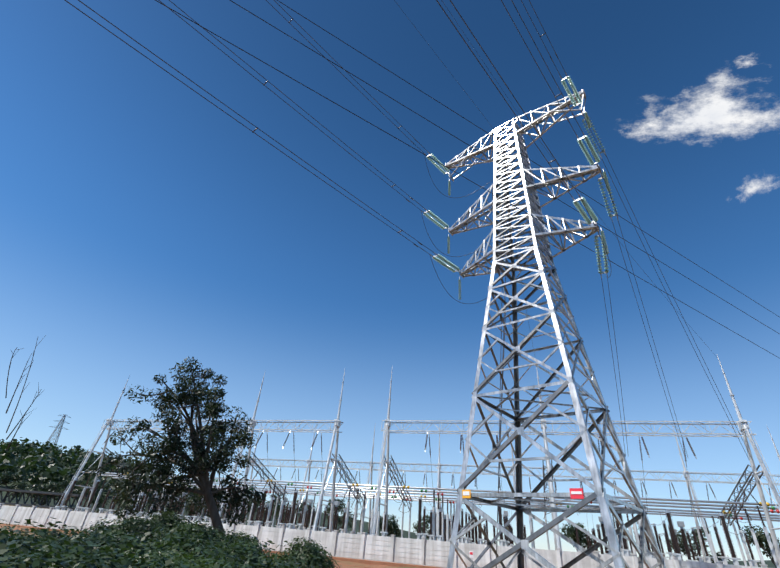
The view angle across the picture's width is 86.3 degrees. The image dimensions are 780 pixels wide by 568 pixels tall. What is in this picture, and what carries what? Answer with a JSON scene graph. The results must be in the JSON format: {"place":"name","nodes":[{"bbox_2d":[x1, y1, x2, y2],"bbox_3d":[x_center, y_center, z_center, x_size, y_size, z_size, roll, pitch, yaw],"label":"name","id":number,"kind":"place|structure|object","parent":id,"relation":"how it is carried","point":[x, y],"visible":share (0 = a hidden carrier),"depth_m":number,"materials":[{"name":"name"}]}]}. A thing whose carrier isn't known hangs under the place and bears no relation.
{"place":"outdoors","nodes":[
{"label":"outdoors","id":0,"kind":"place"},
{"bbox_2d":[59,514,169,546],"bbox_3d":[-8.894,9.191,14.097,5.399,2.343,5.357,-21,-40,35],"label":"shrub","id":1,"kind":"object","parent":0,"point":[139,525],"visible":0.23,"depth_m":14.04,"materials":[{"name":"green plant"}]},
{"bbox_2d":[146,508,190,529],"bbox_3d":[-9.645,10.534,16.722,3.866,2.738,4.743,10,-32,-8],"label":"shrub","id":2,"kind":"object","parent":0,"point":[167,518],"visible":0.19,"depth_m":17.04,"materials":[{"name":"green plant"}]},
{"bbox_2d":[136,517,251,555],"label":"shrubs","id":3,"kind":"object","parent":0,"point":[209,531],"visible":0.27,"depth_m":13.21,"materials":[{"name":"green plant"}]},
{"bbox_2d":[13,524,446,567],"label":"plinth wall","id":4,"kind":"structure","parent":0,"point":[344,557],"depth_m":39.59,"materials":[{"name":"grey concrete"}]},
{"bbox_2d":[218,529,271,558],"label":"shrub stems","id":5,"kind":"object","parent":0,"point":[236,534],"visible":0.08,"depth_m":16.85,"materials":[{"name":"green plant"}]},
{"bbox_2d":[264,494,289,524],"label":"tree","id":6,"kind":"object","parent":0,"point":[278,508],"visible":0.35,"depth_m":131.28,"materials":[{"name":"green plant"}]},
{"bbox_2d":[278,498,315,523],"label":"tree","id":7,"kind":"object","parent":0,"point":[301,505],"visible":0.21,"depth_m":125.52,"materials":[{"name":"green plant"}]},
{"bbox_2d":[267,536,341,567],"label":"shrubs","id":8,"kind":"object","parent":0,"point":[299,551],"visible":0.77,"depth_m":12.88,"materials":[{"name":"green plant"}]},
{"bbox_2d":[323,497,357,529],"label":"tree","id":9,"kind":"object","parent":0,"point":[341,506],"visible":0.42,"depth_m":116.98,"materials":[{"name":"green plant"}]},
{"bbox_2d":[0,456,775,567],"bbox_3d":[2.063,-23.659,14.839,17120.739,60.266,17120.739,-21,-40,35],"label":"ground","id":10,"kind":"structure","parent":0,"point":[769,563],"depth_m":184.78,"materials":[{"name":"soil"}]},
{"bbox_2d":[0,471,28,501],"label":"tree","id":11,"kind":"object","parent":10,"relation":"on","point":[5,479],"visible":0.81,"depth_m":124.45,"materials":[{"name":"green plant"}]},
{"bbox_2d":[5,338,41,450],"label":"bare twigs","id":12,"kind":"object","parent":10,"relation":"on","point":[21,419],"visible":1,"depth_m":3.13,"materials":[{"name":"brown plant"}]},
{"bbox_2d":[0,488,89,510],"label":"fence","id":13,"kind":"object","parent":10,"relation":"on","point":[15,491],"visible":0.75,"depth_m":77.92,"materials":[{"name":"grey metal"}]},
{"bbox_2d":[26,481,64,507],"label":"tree","id":14,"kind":"object","parent":10,"relation":"on","point":[51,486],"visible":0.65,"depth_m":106.20,"materials":[{"name":"green plant"}]},
{"bbox_2d":[47,414,70,445],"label":"distant tower","id":15,"kind":"structure","parent":10,"relation":"on","point":[61,424],"depth_m":327.45,"materials":[{"name":"metal"}]},
{"bbox_2d":[56,479,85,498],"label":"tree","id":16,"kind":"object","parent":10,"relation":"on","point":[66,484],"visible":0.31,"depth_m":154.76,"materials":[{"name":"green plant"}]},
{"bbox_2d":[0,530,143,567],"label":"shrub stems","id":17,"kind":"object","parent":10,"relation":"on","point":[36,562],"visible":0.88,"depth_m":3.15,"materials":[{"name":"green plant"}]},
{"bbox_2d":[0,516,151,567],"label":"shrub stems","id":18,"kind":"object","parent":10,"relation":"on","point":[5,537],"visible":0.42,"depth_m":4.63,"materials":[{"name":"green plant"}]},
{"bbox_2d":[0,519,153,564],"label":"shrub stems","id":19,"kind":"object","parent":10,"relation":"on","point":[48,535],"visible":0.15,"depth_m":5.47,"materials":[{"name":"green plant"}]},
{"bbox_2d":[26,528,132,551],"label":"shrub stems","id":20,"kind":"object","parent":10,"relation":"on","point":[85,535],"visible":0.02,"depth_m":8.05,"materials":[{"name":"green plant"}]},
{"bbox_2d":[73,480,109,512],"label":"tree","id":21,"kind":"object","parent":10,"relation":"on","point":[101,498],"visible":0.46,"depth_m":122.66,"materials":[{"name":"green plant"}]},
{"bbox_2d":[0,537,196,567],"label":"shrub stems","id":22,"kind":"object","parent":10,"relation":"on","point":[3,549],"visible":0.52,"depth_m":3.46,"materials":[{"name":"green plant"}]},
{"bbox_2d":[22,523,218,567],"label":"shrub stems","id":23,"kind":"object","parent":10,"relation":"on","point":[124,544],"visible":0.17,"depth_m":5.32,"materials":[{"name":"green plant"}]},
{"bbox_2d":[116,488,139,512],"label":"tree","id":24,"kind":"object","parent":10,"relation":"on","point":[118,502],"visible":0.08,"depth_m":123.25,"materials":[{"name":"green plant"}]},
{"bbox_2d":[49,533,207,567],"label":"shrub stems","id":25,"kind":"object","parent":10,"relation":"on","point":[166,563],"visible":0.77,"depth_m":3.70,"materials":[{"name":"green plant"}]},
{"bbox_2d":[0,437,274,515],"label":"trees","id":26,"kind":"object","parent":10,"relation":"on","point":[34,455],"visible":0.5,"depth_m":227.62,"materials":[{"name":"green plant"}]},
{"bbox_2d":[84,356,265,535],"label":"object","id":27,"kind":"object","parent":10,"relation":"on","point":[202,466],"visible":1,"depth_m":22.79,"materials":[{"name":"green plant"}]},
{"bbox_2d":[67,527,283,567],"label":"shrubs","id":28,"kind":"object","parent":10,"relation":"on","point":[189,544],"visible":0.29,"depth_m":5.66,"materials":[{"name":"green plant"}]},
{"bbox_2d":[131,545,257,567],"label":"shrub stems","id":29,"kind":"object","parent":10,"relation":"on","point":[213,564],"visible":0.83,"depth_m":4.37,"materials":[{"name":"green plant"}]},
{"bbox_2d":[2,524,442,567],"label":"soil bank wall","id":30,"kind":"structure","parent":10,"relation":"on","point":[376,562],"depth_m":38.51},
{"bbox_2d":[0,503,767,567],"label":"perimeter wall","id":31,"kind":"structure","parent":30,"relation":"on","point":[393,548],"depth_m":40.30,"materials":[{"name":"white concrete"}]},
{"bbox_2d":[188,536,325,567],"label":"shrub stems","id":32,"kind":"object","parent":10,"relation":"on","point":[249,549],"visible":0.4,"depth_m":6.25,"materials":[{"name":"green plant"}]},
{"bbox_2d":[206,553,318,567],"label":"shrub stems","id":33,"kind":"object","parent":10,"relation":"on","point":[287,563],"visible":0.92,"depth_m":4.87,"materials":[{"name":"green plant"}]},
{"bbox_2d":[55,355,779,567],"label":"substation steel","id":34,"kind":"object","parent":10,"relation":"on","point":[743,425],"visible":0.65,"depth_m":51.16,"materials":[{"name":"silver metal"}]},
{"bbox_2d":[123,474,769,513],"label":"yellow phase markers","id":35,"kind":"object","parent":34,"relation":"attached to","point":[767,503],"visible":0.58,"depth_m":53.75,"materials":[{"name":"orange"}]},
{"bbox_2d":[188,479,774,516],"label":"green phase markers","id":36,"kind":"object","parent":34,"relation":"on","point":[773,507],"visible":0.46,"depth_m":57.00,"materials":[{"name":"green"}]},
{"bbox_2d":[267,486,779,519],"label":"red phase markers","id":37,"kind":"object","parent":34,"relation":"on","point":[771,510],"visible":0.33,"depth_m":55.79,"materials":[{"name":"red"}]},
{"bbox_2d":[421,74,665,567],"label":"transmission tower","id":38,"kind":"structure","parent":10,"relation":"on","point":[606,509],"depth_m":27.88,"materials":[{"name":"metal"}]},
{"bbox_2d":[65,0,752,567],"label":"line conductors","id":39,"kind":"object","parent":38,"relation":"attached to","point":[463,196],"visible":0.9,"depth_m":28.40,"materials":[{"name":"grey"}]},
{"bbox_2d":[155,0,778,357],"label":"crossing conductors","id":40,"kind":"object","parent":38,"relation":"attached to","point":[470,146],"visible":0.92,"depth_m":30.47,"materials":[{"name":"grey"}]},
{"bbox_2d":[742,525,779,567],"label":"tree","id":41,"kind":"object","parent":10,"relation":"on","point":[761,539],"visible":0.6,"depth_m":93.82,"materials":[{"name":"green plant"}]},
{"bbox_2d":[379,514,400,537],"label":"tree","id":42,"kind":"object","parent":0,"point":[394,530],"visible":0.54,"depth_m":115.70,"materials":[{"name":"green plant"}]},
{"bbox_2d":[0,0,779,560],"label":"sky","id":43,"kind":"structure","parent":0,"point":[145,229],"materials":[{"name":"blue"}]},
{"bbox_2d":[64,429,771,535],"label":"substation fittings","id":44,"kind":"object","parent":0,"point":[680,524],"visible":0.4,"depth_m":52.35,"materials":[{"name":"grey metal"}]},
{"bbox_2d":[58,431,779,560],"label":"substation porcelain","id":45,"kind":"object","parent":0,"point":[261,513],"visible":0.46,"depth_m":50.20,"materials":[{"name":"ceramic"}]},
{"bbox_2d":[78,449,759,536],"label":"substation conductors","id":46,"kind":"object","parent":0,"point":[451,506],"visible":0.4,"depth_m":53.25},
{"bbox_2d":[412,515,429,538],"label":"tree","id":47,"kind":"object","parent":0,"point":[427,517],"visible":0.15,"depth_m":111.53,"materials":[{"name":"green plant"}]},
{"bbox_2d":[82,471,779,533],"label":"substation busbars","id":48,"kind":"object","parent":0,"point":[430,499],"visible":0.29,"depth_m":54.14,"materials":[{"name":"silver metal"}]},
{"bbox_2d":[99,448,763,525],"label":"inclined substation girders","id":49,"kind":"object","parent":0,"point":[544,485],"visible":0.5,"depth_m":52.49,"materials":[{"name":"silver metal"}]},
{"bbox_2d":[560,522,593,549],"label":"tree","id":50,"kind":"object","parent":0,"point":[571,532],"visible":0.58,"depth_m":103.67,"materials":[{"name":"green plant"}]},
{"bbox_2d":[665,527,729,563],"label":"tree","id":51,"kind":"object","parent":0,"point":[681,542],"visible":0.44,"depth_m":102.74,"materials":[{"name":"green plant"}]},
{"bbox_2d":[630,70,779,192],"bbox_3d":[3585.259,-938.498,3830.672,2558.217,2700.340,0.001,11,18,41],"label":"cloud","id":52,"kind":"structure","parent":0,"point":[753,188],"depth_m":3992.56,"materials":[{"name":"white"}]},
{"bbox_2d":[635,75,779,136],"bbox_3d":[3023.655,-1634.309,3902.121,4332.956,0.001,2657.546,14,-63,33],"label":"cloud","id":53,"kind":"structure","parent":0,"point":[714,112],"depth_m":3899.38,"materials":[{"name":"white"}]}
]}

